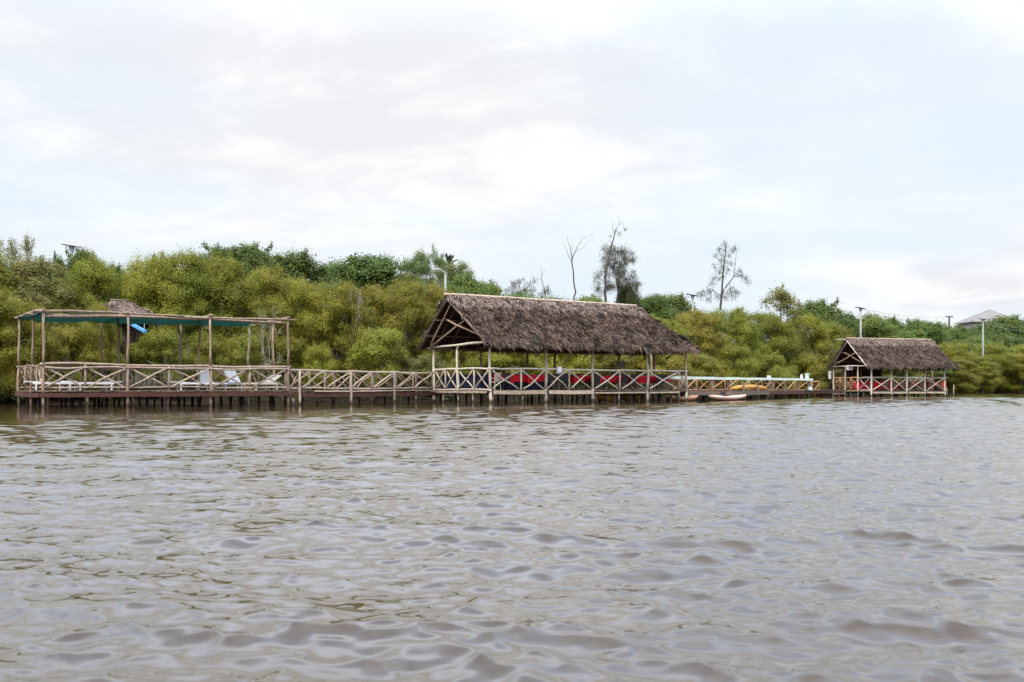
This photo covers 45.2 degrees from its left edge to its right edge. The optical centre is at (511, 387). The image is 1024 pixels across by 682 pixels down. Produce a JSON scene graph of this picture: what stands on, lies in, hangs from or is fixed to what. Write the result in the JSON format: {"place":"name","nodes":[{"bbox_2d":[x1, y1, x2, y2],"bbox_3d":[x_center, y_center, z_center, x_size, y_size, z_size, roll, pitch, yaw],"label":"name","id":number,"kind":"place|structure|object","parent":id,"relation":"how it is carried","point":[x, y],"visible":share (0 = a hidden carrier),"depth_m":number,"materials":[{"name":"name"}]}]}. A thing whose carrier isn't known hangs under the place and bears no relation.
{"place":"outdoors","nodes":[
{"label":"outdoors","id":0,"kind":"place"},
{"bbox_2d":[0,333,1016,404],"bbox_3d":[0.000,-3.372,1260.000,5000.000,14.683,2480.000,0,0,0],"label":"ground","id":1,"kind":"structure","parent":0,"point":[226,399],"depth_m":71.37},
{"bbox_2d":[0,240,26,347],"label":"mangrove tree","id":2,"kind":"object","parent":1,"relation":"on","point":[3,267],"visible":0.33,"depth_m":67.81,"materials":[{"name":"green plant"}]},
{"bbox_2d":[2,228,35,269],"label":"sparse tree","id":3,"kind":"object","parent":1,"relation":"on","point":[25,246],"visible":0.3,"depth_m":71.99,"materials":[{"name":"green plant"}]},
{"bbox_2d":[0,287,47,397],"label":"mangrove tree","id":4,"kind":"object","parent":1,"relation":"on","point":[4,332],"visible":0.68,"depth_m":59.92,"materials":[{"name":"green plant"}]},
{"bbox_2d":[0,291,65,400],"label":"mangrove tree","id":5,"kind":"object","parent":1,"relation":"on","point":[51,346],"visible":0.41,"depth_m":60.91,"materials":[{"name":"green plant"}]},
{"bbox_2d":[2,253,88,361],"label":"mangrove tree","id":6,"kind":"object","parent":1,"relation":"on","point":[38,275],"visible":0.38,"depth_m":68.35,"materials":[{"name":"green plant"}]},
{"bbox_2d":[39,323,106,398],"bbox_3d":[-23.493,-1.144,63.743,5.187,4.416,3.899,0,0,-39],"label":"mangrove tree","id":7,"kind":"object","parent":1,"relation":"on","point":[72,340],"visible":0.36,"depth_m":63.24,"materials":[{"name":"green plant"}]},
{"bbox_2d":[43,249,124,373],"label":"mangrove tree","id":8,"kind":"object","parent":1,"relation":"on","point":[97,272],"visible":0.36,"depth_m":69.82,"materials":[{"name":"green plant"}]},
{"bbox_2d":[61,246,114,307],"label":"hill tree","id":9,"kind":"object","parent":1,"relation":"on","point":[79,255],"visible":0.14,"depth_m":89.27,"materials":[{"name":"green plant"}]},
{"bbox_2d":[73,296,125,399],"bbox_3d":[-21.568,-1.887,64.154,3.107,5.787,2.793,0,0,39],"label":"mangrove tree","id":10,"kind":"object","parent":1,"relation":"on","point":[91,331],"visible":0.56,"depth_m":63.65,"materials":[{"name":"green plant"}]},
{"bbox_2d":[105,262,128,302],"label":"hill tree","id":11,"kind":"object","parent":1,"relation":"on","point":[117,269],"visible":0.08,"depth_m":90.97,"materials":[{"name":"green plant"}]},
{"bbox_2d":[88,299,166,389],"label":"thatched hut","id":12,"kind":"object","parent":1,"relation":"on","point":[118,305],"visible":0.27,"depth_m":66.67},
{"bbox_2d":[114,247,193,379],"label":"mangrove tree","id":13,"kind":"object","parent":1,"relation":"on","point":[138,280],"visible":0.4,"depth_m":71.61,"materials":[{"name":"green plant"}]},
{"bbox_2d":[14,308,295,407],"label":"shade deck","id":14,"kind":"structure","parent":1,"relation":"on","point":[42,316],"depth_m":54.62,"materials":[{"name":"brown wood"}]},
{"bbox_2d":[196,370,227,389],"bbox_3d":[-14.177,-0.356,57.947,0.770,0.951,1.702,0,0,-45],"label":"sun lounger","id":15,"kind":"object","parent":14,"relation":"on","point":[204,376],"visible":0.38,"depth_m":58.28,"materials":[{"name":"white plastic"}]},
{"bbox_2d":[224,370,254,389],"bbox_3d":[-12.893,-0.345,58.151,1.731,0.929,0.770,0,0,42],"label":"sun lounger","id":16,"kind":"object","parent":14,"relation":"on","point":[231,374],"visible":0.56,"depth_m":58.55,"materials":[{"name":"white plastic"}]},
{"bbox_2d":[242,375,281,389],"bbox_3d":[-11.670,-0.234,57.509,0.770,0.707,1.913,0,0,33],"label":"sun lounger","id":17,"kind":"object","parent":14,"relation":"on","point":[275,378],"visible":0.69,"depth_m":57.74,"materials":[{"name":"beige plastic"}]},
{"bbox_2d":[120,325,195,398],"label":"mangrove tree","id":18,"kind":"object","parent":1,"relation":"on","point":[156,346],"visible":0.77,"depth_m":66.29,"materials":[{"name":"green plant"}]},
{"bbox_2d":[138,242,233,389],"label":"mangrove tree","id":19,"kind":"object","parent":1,"relation":"on","point":[191,267],"visible":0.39,"depth_m":72.42,"materials":[{"name":"green plant"}]},
{"bbox_2d":[182,331,239,391],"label":"mangrove tree","id":20,"kind":"object","parent":1,"relation":"on","point":[217,357],"visible":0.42,"depth_m":68.39,"materials":[{"name":"green plant"}]},
{"bbox_2d":[198,240,243,313],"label":"hill tree","id":21,"kind":"object","parent":1,"relation":"on","point":[223,251],"visible":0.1,"depth_m":104.90,"materials":[{"name":"green plant"}]},
{"bbox_2d":[180,249,274,361],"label":"mangrove tree","id":22,"kind":"object","parent":1,"relation":"on","point":[226,272],"visible":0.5,"depth_m":74.17,"materials":[{"name":"green plant"}]},
{"bbox_2d":[220,331,263,391],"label":"mangrove tree","id":23,"kind":"object","parent":1,"relation":"on","point":[237,347],"visible":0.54,"depth_m":69.75,"materials":[{"name":"green plant"}]},
{"bbox_2d":[224,239,284,327],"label":"hill tree","id":24,"kind":"object","parent":1,"relation":"on","point":[250,256],"visible":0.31,"depth_m":106.03,"materials":[{"name":"green plant"}]},
{"bbox_2d":[230,260,304,386],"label":"mangrove tree","id":25,"kind":"object","parent":1,"relation":"on","point":[274,290],"visible":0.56,"depth_m":75.60,"materials":[{"name":"green plant"}]},
{"bbox_2d":[247,304,289,389],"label":"twiggy bush","id":26,"kind":"object","parent":1,"relation":"on","point":[266,347],"visible":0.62,"depth_m":72.30,"materials":[{"name":"green plant"}]},
{"bbox_2d":[264,273,342,383],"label":"mangrove tree","id":27,"kind":"object","parent":1,"relation":"on","point":[309,325],"visible":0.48,"depth_m":77.28,"materials":[{"name":"green plant"}]},
{"bbox_2d":[267,247,363,320],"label":"hill tree","id":28,"kind":"object","parent":1,"relation":"on","point":[297,265],"visible":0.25,"depth_m":108.55,"materials":[{"name":"green plant"}]},
{"bbox_2d":[301,341,339,389],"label":"mangrove tree","id":29,"kind":"object","parent":1,"relation":"on","point":[311,356],"visible":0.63,"depth_m":73.20,"materials":[{"name":"green plant"}]},
{"bbox_2d":[298,275,379,385],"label":"mangrove tree","id":30,"kind":"object","parent":1,"relation":"on","point":[340,301],"visible":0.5,"depth_m":79.03,"materials":[{"name":"green plant"}]},
{"bbox_2d":[313,257,369,296],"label":"hill tree","id":31,"kind":"object","parent":1,"relation":"on","point":[329,267],"visible":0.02,"depth_m":115.06,"materials":[{"name":"green plant"}]},
{"bbox_2d":[263,369,435,405],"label":"pole walkway","id":32,"kind":"structure","parent":1,"relation":"on","point":[350,393],"depth_m":61.57,"materials":[{"name":"brown wood"}]},
{"bbox_2d":[340,284,365,377],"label":"twiggy bush","id":33,"kind":"object","parent":1,"relation":"on","point":[358,302],"visible":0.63,"depth_m":78.86,"materials":[{"name":"green plant"}]},
{"bbox_2d":[328,281,410,379],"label":"mangrove tree","id":34,"kind":"object","parent":1,"relation":"on","point":[380,298],"visible":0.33,"depth_m":80.43,"materials":[{"name":"green plant"}]},
{"bbox_2d":[342,324,410,391],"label":"mangrove tree","id":35,"kind":"object","parent":1,"relation":"on","point":[378,345],"visible":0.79,"depth_m":74.43,"materials":[{"name":"green plant"}]},
{"bbox_2d":[329,251,425,319],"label":"hill tree","id":36,"kind":"object","parent":1,"relation":"on","point":[364,270],"visible":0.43,"depth_m":111.89,"materials":[{"name":"green plant"}]},
{"bbox_2d":[375,272,445,378],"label":"mangrove tree","id":37,"kind":"object","parent":1,"relation":"on","point":[410,305],"visible":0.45,"depth_m":82.59,"materials":[{"name":"green plant"}]},
{"bbox_2d":[396,243,450,337],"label":"acacia tree","id":38,"kind":"object","parent":1,"relation":"on","point":[417,267],"visible":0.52,"depth_m":115.18,"materials":[{"name":"green plant"}]},
{"bbox_2d":[414,279,464,372],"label":"mangrove tree","id":39,"kind":"object","parent":1,"relation":"on","point":[434,294],"visible":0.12,"depth_m":84.70,"materials":[{"name":"green plant"}]},
{"bbox_2d":[431,254,476,286],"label":"acacia tree","id":40,"kind":"object","parent":1,"relation":"on","point":[451,267],"visible":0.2,"depth_m":118.70,"materials":[{"name":"green plant"}]},
{"bbox_2d":[438,269,497,300],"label":"hill tree","id":41,"kind":"object","parent":1,"relation":"on","point":[464,284],"visible":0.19,"depth_m":113.05,"materials":[{"name":"green plant"}]},
{"bbox_2d":[479,278,503,295],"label":"hill tree","id":42,"kind":"object","parent":1,"relation":"on","point":[493,287],"visible":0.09,"depth_m":117.79,"materials":[{"name":"green plant"}]},
{"bbox_2d":[0,375,1008,403],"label":"undergrowth","id":43,"kind":"object","parent":1,"relation":"on","point":[14,398],"visible":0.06,"depth_m":73.61,"materials":[{"name":"green plant"}]},
{"bbox_2d":[501,277,537,297],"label":"casuarina tree","id":44,"kind":"object","parent":1,"relation":"on","point":[518,290],"visible":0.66,"depth_m":129.53,"materials":[{"name":"green plant"}]},
{"bbox_2d":[530,351,600,389],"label":"mangrove tree","id":45,"kind":"object","parent":1,"relation":"on","point":[577,361],"visible":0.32,"depth_m":84.65,"materials":[{"name":"green plant"}]},
{"bbox_2d":[570,293,606,302],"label":"hill tree","id":46,"kind":"object","parent":1,"relation":"on","point":[592,299],"visible":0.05,"depth_m":123.73,"materials":[{"name":"green plant"}]},
{"bbox_2d":[591,221,626,300],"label":"casuarina tree","id":47,"kind":"object","parent":1,"relation":"on","point":[597,275],"visible":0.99,"depth_m":127.97,"materials":[{"name":"green plant"}]},
{"bbox_2d":[585,354,635,389],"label":"mangrove tree","id":48,"kind":"object","parent":1,"relation":"on","point":[608,362],"visible":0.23,"depth_m":87.52,"materials":[{"name":"green plant"}]},
{"bbox_2d":[599,239,645,303],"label":"casuarina tree","id":49,"kind":"object","parent":1,"relation":"on","point":[619,271],"visible":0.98,"depth_m":129.03,"materials":[{"name":"green plant"}]},
{"bbox_2d":[614,282,642,306],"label":"hill tree","id":50,"kind":"object","parent":1,"relation":"on","point":[622,299],"visible":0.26,"depth_m":130.40,"materials":[{"name":"green plant"}]},
{"bbox_2d":[627,352,693,389],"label":"mangrove tree","id":51,"kind":"object","parent":1,"relation":"on","point":[670,363],"visible":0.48,"depth_m":92.99,"materials":[{"name":"green plant"}]},
{"bbox_2d":[639,293,684,324],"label":"hill tree","id":52,"kind":"object","parent":1,"relation":"on","point":[656,305],"visible":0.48,"depth_m":134.83,"materials":[{"name":"green plant"}]},
{"bbox_2d":[651,314,692,360],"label":"mangrove tree","id":53,"kind":"object","parent":1,"relation":"on","point":[674,327],"visible":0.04,"depth_m":101.85,"materials":[{"name":"green plant"}]},
{"bbox_2d":[665,291,714,342],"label":"hill tree","id":54,"kind":"object","parent":1,"relation":"on","point":[676,301],"visible":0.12,"depth_m":138.70,"materials":[{"name":"green plant"}]},
{"bbox_2d":[668,305,733,382],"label":"mangrove tree","id":55,"kind":"object","parent":1,"relation":"on","point":[707,336],"visible":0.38,"depth_m":106.81,"materials":[{"name":"green plant"}]},
{"bbox_2d":[680,350,726,390],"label":"mangrove tree","id":56,"kind":"object","parent":1,"relation":"on","point":[705,365],"visible":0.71,"depth_m":97.14,"materials":[{"name":"green plant"}]},
{"bbox_2d":[698,241,751,309],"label":"casuarina tree","id":57,"kind":"object","parent":1,"relation":"on","point":[722,289],"visible":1,"depth_m":131.99,"materials":[{"name":"green plant"}]},
{"bbox_2d":[710,338,761,390],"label":"mangrove tree","id":58,"kind":"object","parent":1,"relation":"on","point":[741,358],"visible":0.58,"depth_m":104.96,"materials":[{"name":"green plant"}]},
{"bbox_2d":[705,306,769,387],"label":"mangrove tree","id":59,"kind":"object","parent":1,"relation":"on","point":[737,327],"visible":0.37,"depth_m":112.18,"materials":[{"name":"green plant"}]},
{"bbox_2d":[749,348,799,396],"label":"mangrove tree","id":60,"kind":"object","parent":1,"relation":"on","point":[778,370],"visible":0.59,"depth_m":111.23,"materials":[{"name":"green plant"}]},
{"bbox_2d":[748,308,807,386],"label":"mangrove tree","id":61,"kind":"object","parent":1,"relation":"on","point":[777,332],"visible":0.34,"depth_m":117.31,"materials":[{"name":"green plant"}]},
{"bbox_2d":[759,282,820,376],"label":"sparse tree","id":62,"kind":"object","parent":1,"relation":"on","point":[782,297],"visible":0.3,"depth_m":121.51,"materials":[{"name":"green plant"}]},
{"bbox_2d":[784,350,827,395],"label":"mangrove tree","id":63,"kind":"object","parent":1,"relation":"on","point":[806,360],"visible":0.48,"depth_m":117.48,"materials":[{"name":"green plant"}]},
{"bbox_2d":[784,311,842,389],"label":"mangrove tree","id":64,"kind":"object","parent":1,"relation":"on","point":[820,336],"visible":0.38,"depth_m":124.14,"materials":[{"name":"green plant"}]},
{"bbox_2d":[798,297,852,350],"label":"hill tree","id":65,"kind":"object","parent":1,"relation":"on","point":[824,311],"visible":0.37,"depth_m":148.47,"materials":[{"name":"green plant"}]},
{"bbox_2d":[810,319,857,394],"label":"mangrove tree","id":66,"kind":"object","parent":1,"relation":"on","point":[838,330],"visible":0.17,"depth_m":132.94,"materials":[{"name":"green plant"}]},
{"bbox_2d":[814,348,854,395],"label":"mangrove tree","id":67,"kind":"object","parent":1,"relation":"on","point":[839,373],"visible":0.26,"depth_m":123.43,"materials":[{"name":"green plant"}]},
{"bbox_2d":[836,307,871,337],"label":"hill tree","id":68,"kind":"object","parent":1,"relation":"on","point":[855,332],"visible":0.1,"depth_m":157.23,"materials":[{"name":"green plant"}]},
{"bbox_2d":[855,308,909,373],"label":"hill tree","id":69,"kind":"object","parent":1,"relation":"on","point":[880,328],"visible":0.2,"depth_m":166.34,"materials":[{"name":"green plant"}]},
{"bbox_2d":[883,314,926,338],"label":"hill tree","id":70,"kind":"object","parent":1,"relation":"on","point":[899,323],"visible":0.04,"depth_m":176.99,"materials":[{"name":"green plant"}]},
{"bbox_2d":[891,328,958,381],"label":"hill tree","id":71,"kind":"object","parent":1,"relation":"on","point":[918,336],"visible":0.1,"depth_m":168.22,"materials":[{"name":"green plant"}]},
{"bbox_2d":[904,317,951,344],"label":"hill tree","id":72,"kind":"object","parent":1,"relation":"on","point":[931,330],"visible":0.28,"depth_m":186.20,"materials":[{"name":"green plant"}]},
{"bbox_2d":[931,358,982,392],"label":"mangrove tree","id":73,"kind":"object","parent":1,"relation":"on","point":[963,375],"visible":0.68,"depth_m":169.85,"materials":[{"name":"green plant"}]},
{"bbox_2d":[934,319,980,381],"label":"hill tree","id":74,"kind":"object","parent":1,"relation":"on","point":[950,329],"visible":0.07,"depth_m":195.15,"materials":[{"name":"green plant"}]},
{"bbox_2d":[931,339,989,392],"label":"mangrove tree","id":75,"kind":"object","parent":1,"relation":"on","point":[956,350],"visible":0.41,"depth_m":177.71,"materials":[{"name":"green plant"}]},
{"bbox_2d":[934,332,991,362],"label":"hill tree","id":76,"kind":"object","parent":1,"relation":"on","point":[948,340],"visible":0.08,"depth_m":188.22,"materials":[{"name":"green plant"}]},
{"bbox_2d":[953,324,1000,344],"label":"hill tree","id":77,"kind":"object","parent":1,"relation":"on","point":[965,330],"visible":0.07,"depth_m":203.75,"materials":[{"name":"green plant"}]},
{"bbox_2d":[955,309,1008,331],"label":"house","id":78,"kind":"structure","parent":1,"relation":"on","point":[968,322],"depth_m":259.70,"materials":[{"name":"tile"}]},
{"bbox_2d":[968,321,1013,339],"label":"hill tree","id":79,"kind":"object","parent":1,"relation":"on","point":[998,329],"visible":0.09,"depth_m":213.56,"materials":[{"name":"green plant"}]},
{"bbox_2d":[961,333,1020,353],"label":"hill tree","id":80,"kind":"object","parent":1,"relation":"on","point":[976,339],"visible":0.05,"depth_m":198.76,"materials":[{"name":"green plant"}]},
{"bbox_2d":[969,341,1020,392],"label":"mangrove tree","id":81,"kind":"object","parent":1,"relation":"on","point":[1002,359],"visible":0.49,"depth_m":187.45,"materials":[{"name":"green plant"}]},
{"bbox_2d":[980,314,1023,338],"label":"hill tree","id":82,"kind":"object","parent":1,"relation":"on","point":[1015,320],"visible":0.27,"depth_m":219.51,"materials":[{"name":"green plant"}]},
{"bbox_2d":[986,334,1023,377],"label":"hill tree","id":83,"kind":"object","parent":1,"relation":"on","point":[1008,341],"visible":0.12,"depth_m":202.77,"materials":[{"name":"green plant"}]},
{"bbox_2d":[994,351,1023,392],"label":"mangrove tree","id":84,"kind":"object","parent":1,"relation":"on","point":[1018,387],"visible":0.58,"depth_m":188.17,"materials":[{"name":"green plant"}]},
{"bbox_2d":[0,393,1023,681],"bbox_3d":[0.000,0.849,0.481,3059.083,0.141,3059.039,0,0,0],"label":"water","id":85,"kind":"structure","parent":0,"point":[828,539],"depth_m":6.78,"materials":[{"name":"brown liquid"}]},
{"bbox_2d":[389,353,447,391],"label":"mangrove tree","id":86,"kind":"object","parent":85,"relation":"on","point":[422,363],"visible":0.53,"depth_m":76.39,"materials":[{"name":"green plant"}]},
{"bbox_2d":[441,351,483,380],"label":"mangrove tree","id":87,"kind":"object","parent":85,"relation":"on","point":[470,361],"visible":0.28,"depth_m":80.76,"materials":[{"name":"green plant"}]},
{"bbox_2d":[478,352,541,389],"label":"mangrove tree","id":88,"kind":"object","parent":85,"relation":"on","point":[513,358],"visible":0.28,"depth_m":82.82,"materials":[{"name":"green plant"}]},
{"bbox_2d":[413,293,701,403],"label":"thatched pavilion","id":89,"kind":"structure","parent":85,"relation":"in","point":[475,323],"depth_m":68.31,"materials":[{"name":"brown plant"}]},
{"bbox_2d":[709,392,745,400],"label":"kayak","id":90,"kind":"object","parent":85,"relation":"on","point":[723,396],"visible":0.98,"depth_m":79.06,"materials":[{"name":"white plastic"}]},
{"bbox_2d":[649,376,844,400],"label":"jetty","id":91,"kind":"object","parent":85,"relation":"in","point":[772,391],"visible":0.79,"depth_m":88.36,"materials":[{"name":"brown wood"}]},
{"bbox_2d":[730,385,766,389],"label":"kayak","id":92,"kind":"object","parent":91,"relation":"on","point":[738,387],"visible":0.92,"depth_m":85.95,"materials":[{"name":"yellow plastic"}]},
{"bbox_2d":[824,337,959,396],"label":"thatched pavilion","id":93,"kind":"structure","parent":85,"relation":"in","point":[869,359],"depth_m":110.46,"materials":[{"name":"brown plant"}]},
{"bbox_2d":[877,368,923,390],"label":"mangrove tree","id":94,"kind":"object","parent":85,"relation":"in","point":[886,373],"visible":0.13,"depth_m":147.44,"materials":[{"name":"green plant"}]},
{"bbox_2d":[960,353,1004,392],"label":"mangrove tree","id":95,"kind":"object","parent":85,"relation":"in","point":[985,384],"visible":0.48,"depth_m":178.36,"materials":[{"name":"green plant"}]},
{"bbox_2d":[0,0,1023,342],"label":"sky","id":96,"kind":"structure","parent":0,"point":[866,154],"materials":[{"name":"white"}]},
{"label":"table","id":97,"kind":"object","parent":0,"visible":0},
{"bbox_2d":[441,375,491,388],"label":"tablecloth","id":98,"kind":"object","parent":97,"relation":"on","point":[481,384],"visible":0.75,"depth_m":65.88,"materials":[{"name":"blue fabric"}]},
{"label":"table","id":99,"kind":"object","parent":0,"visible":0},
{"bbox_2d":[501,382,532,389],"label":"tablecloth","id":100,"kind":"object","parent":99,"relation":"on","point":[516,384],"visible":0.34,"depth_m":66.72,"materials":[{"name":"blue fabric"}]},
{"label":"table","id":101,"kind":"object","parent":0,"visible":0},
{"bbox_2d":[517,382,552,389],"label":"tablecloth","id":102,"kind":"object","parent":101,"relation":"on","point":[534,385],"visible":0.34,"depth_m":67.49,"materials":[{"name":"blue fabric"}]},
{"bbox_2d":[525,375,552,382],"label":"table topper","id":103,"kind":"object","parent":102,"relation":"on","point":[541,378],"visible":0.53,"depth_m":67.28,"materials":[{"name":"red fabric"}]},
{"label":"table","id":104,"kind":"object","parent":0,"visible":0},
{"bbox_2d":[570,375,595,383],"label":"tablecloth","id":105,"kind":"object","parent":104,"relation":"on","point":[573,379],"visible":0.52,"depth_m":69.66,"materials":[{"name":"red fabric"}]},
{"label":"table","id":106,"kind":"object","parent":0,"visible":0},
{"bbox_2d":[627,376,660,383],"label":"tablecloth","id":107,"kind":"object","parent":106,"relation":"on","point":[641,379],"visible":0.62,"depth_m":73.49,"materials":[{"name":"red fabric"}]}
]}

